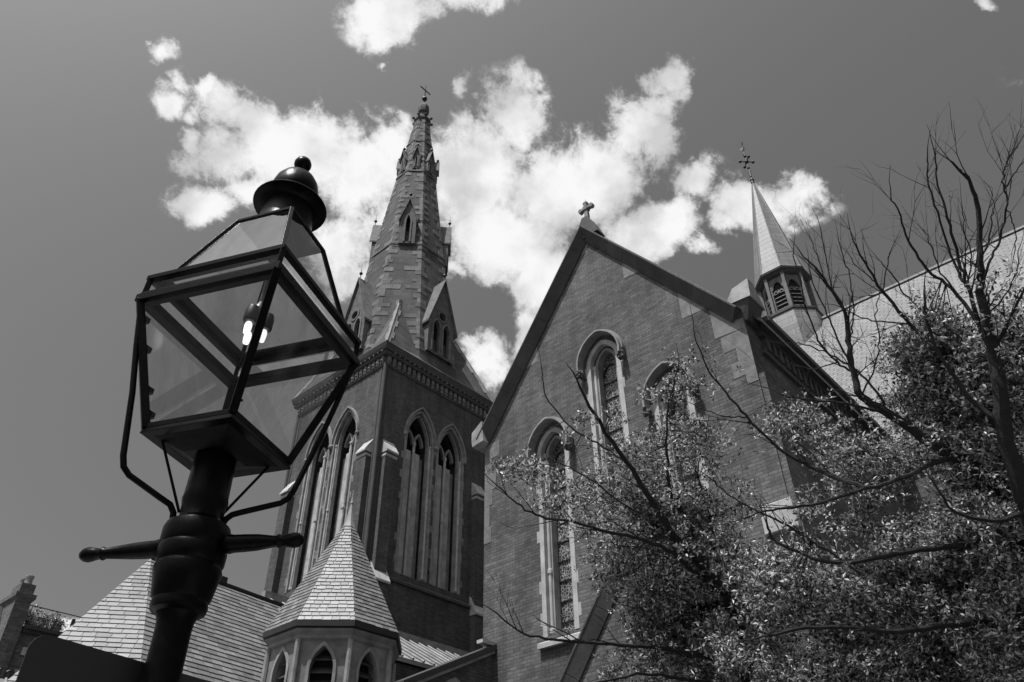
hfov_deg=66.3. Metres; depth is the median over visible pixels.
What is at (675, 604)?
blossoming tree
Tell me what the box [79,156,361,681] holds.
street lamp
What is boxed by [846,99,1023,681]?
tall tree
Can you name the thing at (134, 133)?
sky
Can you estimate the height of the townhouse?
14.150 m
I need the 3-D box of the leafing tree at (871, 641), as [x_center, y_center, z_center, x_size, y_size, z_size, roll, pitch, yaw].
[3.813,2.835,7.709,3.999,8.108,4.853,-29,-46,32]
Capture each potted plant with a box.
[23,604,44,625]
[36,609,60,628]
[49,613,69,630]
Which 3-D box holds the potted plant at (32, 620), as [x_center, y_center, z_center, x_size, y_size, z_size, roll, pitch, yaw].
[-20.061,11.476,32.683,1.284,1.265,1.107,-14,-40,16]
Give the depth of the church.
24.18 m
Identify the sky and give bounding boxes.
[0,0,1023,631]
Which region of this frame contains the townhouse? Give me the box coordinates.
[0,575,80,681]
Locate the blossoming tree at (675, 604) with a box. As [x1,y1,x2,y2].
[469,345,823,681]
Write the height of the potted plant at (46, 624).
1.206 m
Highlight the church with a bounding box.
[6,86,1023,681]
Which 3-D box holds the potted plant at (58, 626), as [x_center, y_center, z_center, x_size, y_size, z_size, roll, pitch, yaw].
[-19.260,12.037,33.259,0.798,0.913,0.879,-12,-39,14]
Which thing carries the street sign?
attached to the street lamp
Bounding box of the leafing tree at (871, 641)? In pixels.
[648,171,1023,681]
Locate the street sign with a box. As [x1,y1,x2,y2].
[15,635,210,681]

